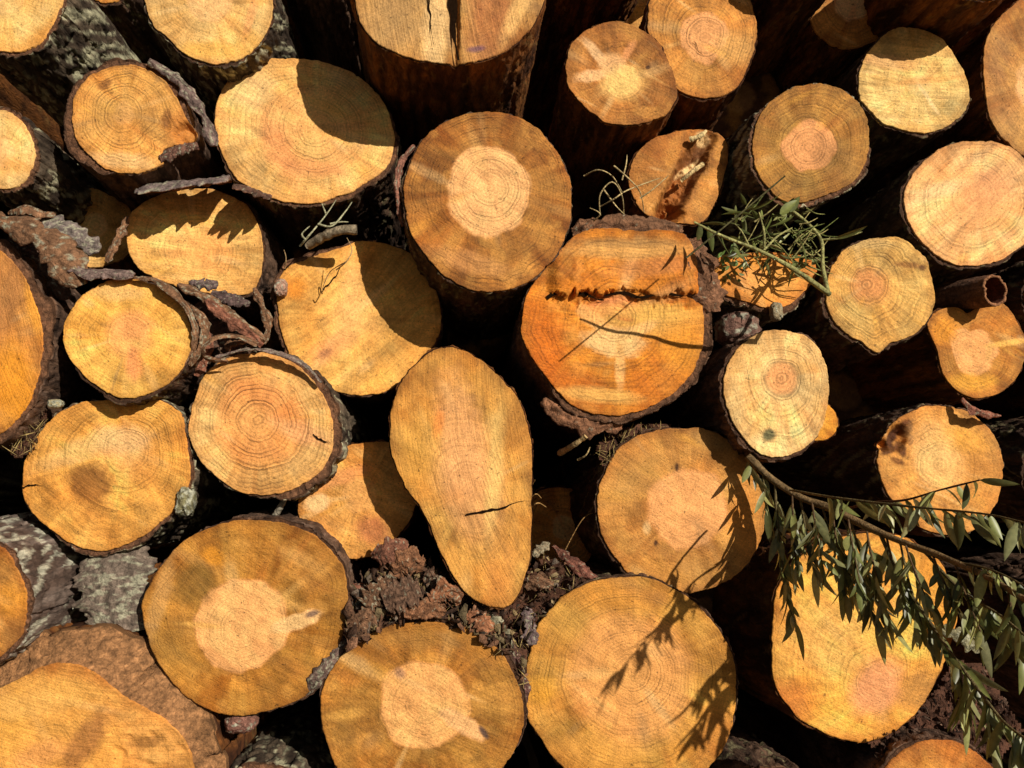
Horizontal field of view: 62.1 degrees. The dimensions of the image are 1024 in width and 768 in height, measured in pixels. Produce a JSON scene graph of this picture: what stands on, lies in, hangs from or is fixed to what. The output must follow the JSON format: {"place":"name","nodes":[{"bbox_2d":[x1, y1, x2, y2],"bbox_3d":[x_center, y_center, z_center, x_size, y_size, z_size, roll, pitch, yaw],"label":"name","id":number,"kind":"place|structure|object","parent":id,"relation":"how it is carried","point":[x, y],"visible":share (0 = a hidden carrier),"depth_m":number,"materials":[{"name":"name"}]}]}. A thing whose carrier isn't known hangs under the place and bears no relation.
{"place":"outdoors","nodes":[
{"label":"outdoors","id":0,"kind":"place"},
{"bbox_2d":[0,511,539,767],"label":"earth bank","id":1,"kind":"structure","parent":0,"point":[423,541],"depth_m":4.45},
{"bbox_2d":[0,448,30,513],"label":"log","id":2,"kind":"object","parent":1,"relation":"on","point":[12,500],"visible":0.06,"depth_m":3.00,"materials":[{"name":"brown wood"}]},
{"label":"log","id":3,"kind":"object","parent":2,"relation":"on","visible":0},
{"bbox_2d":[0,74,101,183],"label":"log","id":4,"kind":"object","parent":3,"relation":"on","point":[12,97],"visible":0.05,"depth_m":2.42,"materials":[{"name":"brown wood"}]},
{"bbox_2d":[526,719,562,767],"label":"log","id":5,"kind":"object","parent":1,"relation":"on","point":[544,756],"visible":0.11,"depth_m":3.04,"materials":[{"name":"brown wood"}]},
{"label":"log","id":6,"kind":"object","parent":1,"relation":"on","visible":0},
{"bbox_2d":[927,683,1023,767],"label":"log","id":7,"kind":"object","parent":6,"relation":"on","point":[1005,760],"visible":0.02,"depth_m":2.48,"materials":[{"name":"brown wood"}]},
{"bbox_2d":[914,540,1023,718],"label":"log","id":8,"kind":"object","parent":7,"relation":"on","point":[1005,675],"visible":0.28,"depth_m":2.11,"materials":[{"name":"brown wood"}]},
{"bbox_2d":[980,416,1023,522],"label":"log","id":9,"kind":"object","parent":8,"relation":"on","point":[1008,434],"visible":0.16,"depth_m":1.95,"materials":[{"name":"brown wood"}]},
{"bbox_2d":[951,364,1023,419],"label":"log","id":10,"kind":"object","parent":9,"relation":"on","point":[1007,403],"visible":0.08,"depth_m":2.31,"materials":[{"name":"brown wood"}]},
{"bbox_2d":[992,261,1023,363],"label":"log","id":11,"kind":"object","parent":10,"relation":"on","point":[1012,277],"visible":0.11,"depth_m":1.97,"materials":[{"name":"brown wood"}]},
{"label":"log","id":12,"kind":"object","parent":10,"relation":"on","visible":0},
{"bbox_2d":[963,249,1023,279],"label":"log","id":13,"kind":"object","parent":12,"relation":"on","point":[1018,256],"visible":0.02,"depth_m":2.40,"materials":[{"name":"brown wood"}]},
{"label":"log","id":14,"kind":"object","parent":13,"relation":"on","visible":0},
{"bbox_2d":[952,0,1016,53],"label":"log","id":15,"kind":"object","parent":14,"relation":"on","point":[1002,7],"visible":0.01,"depth_m":2.41,"materials":[{"name":"brown wood"}]},
{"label":"log","id":16,"kind":"object","parent":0,"visible":0},
{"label":"log","id":17,"kind":"object","parent":16,"relation":"on","visible":0},
{"bbox_2d":[900,523,1023,548],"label":"log","id":18,"kind":"object","parent":17,"relation":"on","point":[977,539],"visible":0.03,"depth_m":3.23,"materials":[{"name":"brown wood"}]},
{"bbox_3d":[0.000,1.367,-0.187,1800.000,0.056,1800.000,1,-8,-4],"label":"ground","id":19,"kind":"structure","parent":0,"visible":0},
{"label":"log","id":20,"kind":"object","parent":19,"relation":"on","visible":0},
{"bbox_2d":[709,722,798,767],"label":"log","id":21,"kind":"object","parent":20,"relation":"on","point":[743,748],"visible":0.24,"depth_m":1.76,"materials":[{"name":"brown wood"}]},
{"bbox_2d":[526,559,739,767],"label":"log","id":22,"kind":"object","parent":21,"relation":"on","point":[630,670],"visible":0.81,"depth_m":1.71,"materials":[{"name":"brown wood"}]},
{"bbox_2d":[319,617,527,767],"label":"log","id":23,"kind":"object","parent":22,"relation":"on","point":[428,693],"visible":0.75,"depth_m":1.67,"materials":[{"name":"brown wood"}]},
{"bbox_2d":[341,556,521,656],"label":"bark litter","id":24,"kind":"object","parent":23,"relation":"on","point":[458,614],"visible":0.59,"depth_m":1.68,"materials":[{"name":"wood"}]},
{"bbox_2d":[343,606,376,641],"bbox_3d":[-0.297,0.471,1.661,0.068,0.072,0.016,1,-8,-4],"label":"bark plate","id":25,"kind":"object","parent":24,"relation":"on","point":[367,614],"visible":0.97,"depth_m":1.66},
{"bbox_2d":[356,571,396,612],"bbox_3d":[-0.264,0.410,1.672,0.085,0.081,0.015,1,-8,-4],"label":"bark plate","id":26,"kind":"object","parent":24,"relation":"on","point":[371,599],"visible":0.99,"depth_m":1.67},
{"bbox_2d":[370,536,408,565],"bbox_3d":[-0.247,0.336,1.714,0.079,0.059,0.034,1,-8,-4],"label":"bark piece","id":27,"kind":"object","parent":24,"relation":"on","point":[383,553],"visible":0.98,"depth_m":1.71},
{"bbox_2d":[380,574,422,615],"bbox_3d":[-0.216,0.412,1.665,0.086,0.080,0.024,1,-8,-4],"label":"bark plate","id":28,"kind":"object","parent":24,"relation":"on","point":[397,597],"visible":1,"depth_m":1.66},
{"bbox_2d":[388,545,425,578],"bbox_3d":[-0.212,0.358,1.699,0.080,0.072,0.021,-1,-8,10],"label":"bark plate","id":29,"kind":"object","parent":24,"relation":"on","point":[410,560],"visible":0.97,"depth_m":1.70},
{"bbox_2d":[403,596,446,620],"bbox_3d":[-0.171,0.440,1.665,0.086,0.048,0.014,1,-8,-4],"label":"bark plate","id":30,"kind":"object","parent":24,"relation":"on","point":[426,609],"visible":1,"depth_m":1.66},
{"bbox_2d":[426,576,463,606],"bbox_3d":[-0.131,0.409,1.677,0.078,0.062,0.016,2,-8,-11],"label":"bark plate","id":31,"kind":"object","parent":24,"relation":"on","point":[443,590],"visible":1,"depth_m":1.67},
{"bbox_2d":[388,345,533,609],"bbox_3d":[-0.192,0.334,2.946,0.299,0.566,2.514,1,-8,-4],"label":"log","id":32,"kind":"object","parent":23,"relation":"on","point":[461,446],"visible":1,"depth_m":1.71,"materials":[{"name":"brown wood"}]},
{"bbox_2d":[443,330,512,374],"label":"log","id":33,"kind":"object","parent":32,"relation":"on","point":[491,353],"visible":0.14,"depth_m":2.24,"materials":[{"name":"brown wood"}]},
{"bbox_2d":[399,111,572,346],"bbox_3d":[-0.145,-0.206,3.003,0.370,0.430,2.533,1,-8,-4],"label":"log","id":34,"kind":"object","parent":33,"relation":"on","point":[485,197],"visible":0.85,"depth_m":1.77,"materials":[{"name":"brown wood"}]},
{"bbox_2d":[393,144,414,226],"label":"bark strip","id":35,"kind":"object","parent":34,"relation":"attached to","point":[399,171],"visible":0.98,"depth_m":1.77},
{"bbox_2d":[500,555,586,689],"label":"bark litter","id":36,"kind":"object","parent":22,"relation":"on","point":[563,576],"visible":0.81,"depth_m":1.75,"materials":[{"name":"wood"}]},
{"bbox_2d":[531,485,591,564],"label":"log","id":37,"kind":"object","parent":22,"relation":"on","point":[553,523],"visible":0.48,"depth_m":2.08,"materials":[{"name":"brown wood"}]},
{"bbox_2d":[551,545,597,578],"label":"bark strip","id":38,"kind":"object","parent":22,"relation":"on","point":[574,564],"visible":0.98,"depth_m":1.78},
{"bbox_2d":[532,427,764,592],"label":"log","id":39,"kind":"object","parent":22,"relation":"on","point":[674,507],"visible":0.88,"depth_m":1.78,"materials":[{"name":"brown wood"}]},
{"bbox_2d":[499,227,712,461],"bbox_3d":[0.129,0.043,2.989,0.412,0.420,2.522,1,-8,-4],"label":"log","id":40,"kind":"object","parent":39,"relation":"on","point":[614,325],"visible":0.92,"depth_m":1.76,"materials":[{"name":"brown wood"}]},
{"bbox_2d":[540,394,622,439],"bbox_3d":[0.143,0.068,1.745,0.172,0.094,0.028,1,-8,-4],"label":"bark flap","id":41,"kind":"object","parent":40,"relation":"attached to","point":[557,413],"visible":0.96,"depth_m":1.74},
{"bbox_2d":[571,213,683,235],"bbox_3d":[0.245,-0.334,1.804,0.242,0.060,0.033,1,-8,-4],"label":"bark flap","id":42,"kind":"object","parent":40,"relation":"attached to","point":[624,222],"visible":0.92,"depth_m":1.80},
{"bbox_2d":[687,237,727,311],"bbox_3d":[0.408,-0.233,1.793,0.104,0.167,0.032,1,-8,-4],"label":"bark flap","id":43,"kind":"object","parent":40,"relation":"attached to","point":[711,294],"visible":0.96,"depth_m":1.79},
{"bbox_2d":[594,422,678,465],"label":"dry grass","id":44,"kind":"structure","parent":39,"relation":"on","point":[607,444],"depth_m":1.83,"materials":[{"name":"brown plant"}]},
{"bbox_2d":[591,329,828,463],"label":"log","id":45,"kind":"object","parent":39,"relation":"on","point":[762,396],"visible":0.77,"depth_m":1.76,"materials":[{"name":"brown wood"}]},
{"bbox_2d":[713,311,761,346],"bbox_3d":[0.498,-0.117,1.872,0.098,0.084,0.094,1,-8,-4],"label":"bark chunk","id":46,"kind":"object","parent":45,"relation":"on","point":[731,328],"visible":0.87,"depth_m":1.84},
{"bbox_2d":[711,251,816,350],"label":"log","id":47,"kind":"object","parent":45,"relation":"on","point":[757,292],"visible":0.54,"depth_m":1.89,"materials":[{"name":"brown wood"}]},
{"bbox_2d":[604,129,728,237],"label":"log","id":48,"kind":"object","parent":47,"relation":"on","point":[692,166],"visible":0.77,"depth_m":1.96,"materials":[{"name":"brown wood"}]},
{"bbox_2d":[548,21,678,219],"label":"log","id":49,"kind":"object","parent":48,"relation":"on","point":[617,98],"visible":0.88,"depth_m":1.87,"materials":[{"name":"brown wood"}]},
{"bbox_2d":[523,0,637,138],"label":"log","id":50,"kind":"object","parent":49,"relation":"on","point":[564,23],"visible":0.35,"depth_m":2.24,"materials":[{"name":"brown wood"}]},
{"bbox_2d":[639,0,757,135],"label":"log","id":51,"kind":"object","parent":48,"relation":"on","point":[708,46],"visible":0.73,"depth_m":1.94,"materials":[{"name":"brown wood"}]},
{"bbox_2d":[685,175,866,295],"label":"green twigs","id":52,"kind":"object","parent":47,"relation":"on","point":[791,205],"visible":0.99,"depth_m":1.81,"materials":[{"name":"green plant"}]},
{"bbox_2d":[742,452,1023,767],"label":"leafy branch","id":53,"kind":"object","parent":45,"relation":"hanging from","point":[851,569],"visible":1,"depth_m":1.44,"materials":[{"name":"green plant"}]},
{"bbox_2d":[734,687,992,767],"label":"log","id":54,"kind":"object","parent":20,"relation":"on","point":[798,744],"visible":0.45,"depth_m":1.85,"materials":[{"name":"brown wood"}]},
{"bbox_2d":[711,525,957,743],"bbox_3d":[0.586,0.698,3.013,0.402,0.444,2.560,1,-8,-7],"label":"log","id":55,"kind":"object","parent":54,"relation":"on","point":[842,681],"visible":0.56,"depth_m":1.78,"materials":[{"name":"brown wood"}]},
{"bbox_2d":[755,403,1003,536],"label":"log","id":56,"kind":"object","parent":55,"relation":"on","point":[911,451],"visible":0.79,"depth_m":1.86,"materials":[{"name":"brown wood"}]},
{"bbox_2d":[828,365,880,421],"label":"log","id":57,"kind":"object","parent":56,"relation":"on","point":[845,401],"visible":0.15,"depth_m":2.23,"materials":[{"name":"brown wood"}]},
{"bbox_2d":[847,303,1023,411],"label":"log","id":58,"kind":"object","parent":56,"relation":"on","point":[949,355],"visible":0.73,"depth_m":1.92,"materials":[{"name":"brown wood"}]},
{"bbox_2d":[719,236,934,372],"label":"log","id":59,"kind":"object","parent":58,"relation":"on","point":[879,299],"visible":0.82,"depth_m":1.87,"materials":[{"name":"brown wood"}]},
{"bbox_2d":[793,141,1023,286],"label":"log","id":60,"kind":"object","parent":59,"relation":"on","point":[952,212],"visible":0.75,"depth_m":1.94,"materials":[{"name":"brown wood"}]},
{"bbox_2d":[777,172,890,252],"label":"log","id":61,"kind":"object","parent":60,"relation":"on","point":[850,203],"visible":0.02,"depth_m":2.53,"materials":[{"name":"brown wood"}]},
{"bbox_2d":[890,0,1023,181],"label":"log","id":62,"kind":"object","parent":61,"relation":"on","point":[990,58],"visible":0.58,"depth_m":2.03,"materials":[{"name":"brown wood"}]},
{"bbox_2d":[744,27,970,251],"bbox_3d":[0.818,-0.545,3.221,0.271,0.288,2.531,1,-8,-6],"label":"log","id":63,"kind":"object","parent":60,"relation":"on","point":[907,89],"visible":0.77,"depth_m":1.99,"materials":[{"name":"brown wood"}]},
{"bbox_2d":[771,0,878,92],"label":"log","id":64,"kind":"object","parent":63,"relation":"on","point":[834,40],"visible":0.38,"depth_m":2.13,"materials":[{"name":"brown wood"}]},
{"bbox_2d":[864,0,1003,48],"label":"log","id":65,"kind":"object","parent":63,"relation":"on","point":[951,23],"visible":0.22,"depth_m":1.98,"materials":[{"name":"brown wood"}]},
{"bbox_2d":[932,274,1006,310],"bbox_3d":[1.020,-0.198,1.943,0.073,0.084,0.195,3,-8,-22],"label":"bark curl","id":66,"kind":"object","parent":58,"relation":"on","point":[984,291],"visible":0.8,"depth_m":1.89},
{"bbox_2d":[868,660,1023,761],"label":"bark litter","id":67,"kind":"object","parent":54,"relation":"on","point":[936,709],"visible":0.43,"depth_m":1.83,"materials":[{"name":"wood"}]},
{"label":"log","id":68,"kind":"object","parent":19,"relation":"on","visible":0},
{"bbox_2d":[230,689,334,767],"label":"log","id":69,"kind":"object","parent":68,"relation":"on","point":[291,736],"visible":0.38,"depth_m":1.83,"materials":[{"name":"grey wood"}]},
{"bbox_2d":[0,619,277,767],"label":"log","id":70,"kind":"object","parent":69,"relation":"on","point":[82,694],"visible":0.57,"depth_m":1.61,"materials":[{"name":"brown wood"}]},
{"bbox_2d":[0,511,176,664],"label":"log","id":71,"kind":"object","parent":70,"relation":"on","point":[40,561],"visible":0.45,"depth_m":1.63,"materials":[{"name":"grey wood"}]},
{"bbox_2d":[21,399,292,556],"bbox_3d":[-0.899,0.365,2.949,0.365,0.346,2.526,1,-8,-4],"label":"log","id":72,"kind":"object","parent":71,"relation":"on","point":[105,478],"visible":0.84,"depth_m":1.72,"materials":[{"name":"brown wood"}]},
{"bbox_2d":[63,279,228,408],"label":"log","id":73,"kind":"object","parent":72,"relation":"on","point":[127,342],"visible":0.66,"depth_m":1.71,"materials":[{"name":"brown wood"}]},
{"bbox_2d":[67,266,134,280],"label":"bark strip","id":74,"kind":"object","parent":73,"relation":"on","point":[93,274],"visible":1,"depth_m":1.71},
{"bbox_2d":[0,211,88,288],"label":"bark strip","id":75,"kind":"object","parent":74,"relation":"on","point":[60,254],"visible":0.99,"depth_m":1.71,"materials":[{"name":"wood"}]},
{"bbox_2d":[8,204,55,219],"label":"bark strip","id":76,"kind":"object","parent":75,"relation":"on","point":[24,209],"visible":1,"depth_m":1.75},
{"bbox_2d":[40,214,101,255],"bbox_3d":[-0.925,-0.314,1.772,0.129,0.091,0.030,1,-8,-7],"label":"bark strip","id":77,"kind":"object","parent":76,"relation":"attached to","point":[87,244],"visible":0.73,"depth_m":1.77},
{"bbox_2d":[130,276,199,374],"bbox_3d":[-0.703,-0.105,1.715,0.142,0.227,0.046,1,-8,-4],"label":"bark strip","id":78,"kind":"object","parent":73,"relation":"on","point":[171,291],"visible":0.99,"depth_m":1.71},
{"bbox_2d":[188,305,210,366],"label":"bark strip","id":79,"kind":"object","parent":73,"relation":"attached to","point":[201,318],"visible":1,"depth_m":1.72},
{"bbox_2d":[127,188,292,325],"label":"log","id":80,"kind":"object","parent":73,"relation":"on","point":[229,243],"visible":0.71,"depth_m":1.89,"materials":[{"name":"brown wood"}]},
{"bbox_2d":[134,175,232,194],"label":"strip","id":81,"kind":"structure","parent":80,"relation":"on","point":[175,185],"depth_m":1.79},
{"bbox_2d":[213,58,407,256],"bbox_3d":[-0.546,-0.391,3.120,0.415,0.368,2.527,1,-8,-4],"label":"log","id":82,"kind":"object","parent":80,"relation":"on","point":[301,141],"visible":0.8,"depth_m":1.89,"materials":[{"name":"brown wood"}]},
{"bbox_2d":[144,0,299,127],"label":"log","id":83,"kind":"object","parent":82,"relation":"on","point":[212,48],"visible":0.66,"depth_m":1.84,"materials":[{"name":"brown wood"}]},
{"bbox_2d":[350,0,545,173],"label":"log","id":84,"kind":"object","parent":82,"relation":"on","point":[429,66],"visible":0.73,"depth_m":1.75,"materials":[{"name":"brown wood"}]},
{"bbox_2d":[286,0,365,81],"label":"log","id":85,"kind":"object","parent":84,"relation":"on","point":[327,31],"visible":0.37,"depth_m":2.14,"materials":[{"name":"brown wood"}]},
{"bbox_2d":[175,486,196,516],"bbox_3d":[-0.662,0.239,1.730,0.038,0.062,0.058,1,-8,-4],"label":"bark chunk","id":86,"kind":"object","parent":72,"relation":"attached to","point":[186,502],"visible":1,"depth_m":1.71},
{"bbox_2d":[71,546,157,631],"bbox_3d":[-0.796,0.415,1.702,0.176,0.177,0.053,1,-8,-10],"label":"bark slab","id":87,"kind":"object","parent":70,"relation":"on","point":[113,588],"depth_m":1.69,"materials":[{"name":"wood"}]},
{"bbox_2d":[141,502,379,715],"bbox_3d":[-0.612,0.566,2.913,0.417,0.506,2.539,1,-8,-4],"label":"log","id":88,"kind":"object","parent":70,"relation":"on","point":[243,615],"visible":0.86,"depth_m":1.67,"materials":[{"name":"brown wood"}]},
{"bbox_2d":[224,713,259,733],"bbox_3d":[-0.538,0.672,1.691,0.067,0.042,0.057,1,-8,-4],"label":"bark chunk","id":89,"kind":"object","parent":88,"relation":"attached to","point":[233,724],"visible":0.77,"depth_m":1.67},
{"bbox_2d":[187,351,388,501],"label":"log","id":90,"kind":"object","parent":88,"relation":"on","point":[264,425],"visible":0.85,"depth_m":1.74,"materials":[{"name":"brown wood"}]},
{"bbox_2d":[177,283,266,342],"bbox_3d":[-0.605,-0.150,1.768,0.191,0.127,0.033,1,-8,-4],"label":"bark strip","id":91,"kind":"object","parent":90,"relation":"on","point":[188,289],"visible":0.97,"depth_m":1.77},
{"bbox_2d":[193,300,252,354],"bbox_3d":[-0.614,-0.113,1.792,0.134,0.139,0.017,1,-8,-9],"label":"bark strip","id":92,"kind":"object","parent":90,"relation":"on","point":[218,326],"visible":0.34,"depth_m":1.79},
{"bbox_2d":[215,347,322,382],"bbox_3d":[-0.497,-0.038,1.741,0.218,0.073,0.018,1,-8,-4],"label":"bark strip","id":93,"kind":"object","parent":90,"relation":"on","point":[292,358],"visible":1,"depth_m":1.74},
{"bbox_2d":[204,298,263,347],"bbox_3d":[-0.574,-0.127,1.750,0.125,0.104,0.017,1,-8,-4],"label":"bark strip","id":94,"kind":"object","parent":93,"relation":"on","point":[223,315],"visible":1,"depth_m":1.75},
{"bbox_2d":[270,240,442,423],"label":"log","id":95,"kind":"object","parent":90,"relation":"on","point":[363,329],"visible":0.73,"depth_m":1.87,"materials":[{"name":"brown wood"}]},
{"bbox_2d":[284,238,352,289],"bbox_3d":[-0.406,-0.262,1.773,0.101,0.094,0.137,7,-10,-41],"label":"dead twig","id":96,"kind":"object","parent":95,"relation":"on","point":[341,265],"visible":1,"depth_m":1.78,"materials":[{"name":"wood"}]},
{"bbox_2d":[305,224,356,249],"bbox_3d":[-0.385,-0.313,1.803,0.128,0.041,0.033,-3,-8,20],"label":"stick","id":97,"kind":"object","parent":96,"relation":"on","point":[320,238],"visible":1,"depth_m":1.79,"materials":[{"name":"wood"}]},
{"bbox_2d":[306,638,345,694],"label":"bark strip","id":98,"kind":"object","parent":88,"relation":"attached to","point":[318,675],"visible":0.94,"depth_m":1.67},
{"bbox_2d":[297,439,428,559],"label":"log","id":99,"kind":"object","parent":88,"relation":"on","point":[361,504],"visible":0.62,"depth_m":1.79,"materials":[{"name":"brown wood"}]},
{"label":"log","id":100,"kind":"object","parent":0,"visible":0},
{"bbox_2d":[693,83,870,256],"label":"log","id":101,"kind":"object","parent":100,"relation":"on","point":[810,142],"visible":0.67,"depth_m":1.90,"materials":[{"name":"brown wood"}]},
{"bbox_2d":[712,72,781,139],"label":"log","id":102,"kind":"object","parent":101,"relation":"on","point":[754,94],"visible":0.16,"depth_m":2.33,"materials":[{"name":"brown wood"}]},
{"bbox_2d":[744,0,825,80],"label":"log","id":103,"kind":"object","parent":102,"relation":"on","point":[781,25],"visible":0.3,"depth_m":2.08,"materials":[{"name":"brown wood"}]},
{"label":"log","id":104,"kind":"object","parent":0,"visible":0},
{"bbox_2d":[0,239,105,449],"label":"log","id":105,"kind":"object","parent":104,"relation":"on","point":[38,371],"visible":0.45,"depth_m":1.71,"materials":[{"name":"brown wood"}]},
{"bbox_2d":[4,408,46,457],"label":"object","id":106,"kind":"object","parent":105,"relation":"hanging from","point":[20,450],"visible":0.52,"depth_m":1.72,"materials":[{"name":"plant"}]},
{"bbox_2d":[8,236,71,300],"bbox_3d":[-0.993,-0.247,1.783,0.134,0.145,0.016,1,-8,-9],"label":"bark strip","id":107,"kind":"object","parent":105,"relation":"attached to","point":[60,292],"visible":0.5,"depth_m":1.78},
{"bbox_2d":[77,187,185,300],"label":"log","id":108,"kind":"object","parent":105,"relation":"on","point":[106,215],"visible":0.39,"depth_m":2.00,"materials":[{"name":"brown wood"}]},
{"bbox_2d":[0,107,109,224],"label":"log","id":109,"kind":"object","parent":108,"relation":"on","point":[41,170],"visible":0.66,"depth_m":1.80,"materials":[{"name":"brown wood"}]},
{"bbox_2d":[0,0,250,204],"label":"log","id":110,"kind":"object","parent":109,"relation":"on","point":[52,52],"visible":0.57,"depth_m":1.86,"materials":[{"name":"grey wood"}]},
{"bbox_2d":[93,0,250,203],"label":"log","id":111,"kind":"object","parent":110,"relation":"on","point":[128,19],"visible":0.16,"depth_m":2.37,"materials":[{"name":"brown wood"}]},
{"bbox_2d":[63,57,245,209],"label":"log","id":112,"kind":"object","parent":108,"relation":"on","point":[127,123],"visible":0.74,"depth_m":1.79,"materials":[{"name":"brown wood"}]},
{"bbox_2d":[147,58,218,146],"bbox_3d":[-0.699,-0.598,1.802,0.153,0.189,0.023,1,-8,-8],"label":"bark strip","id":113,"kind":"object","parent":112,"relation":"attached to","point":[187,93],"visible":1,"depth_m":1.80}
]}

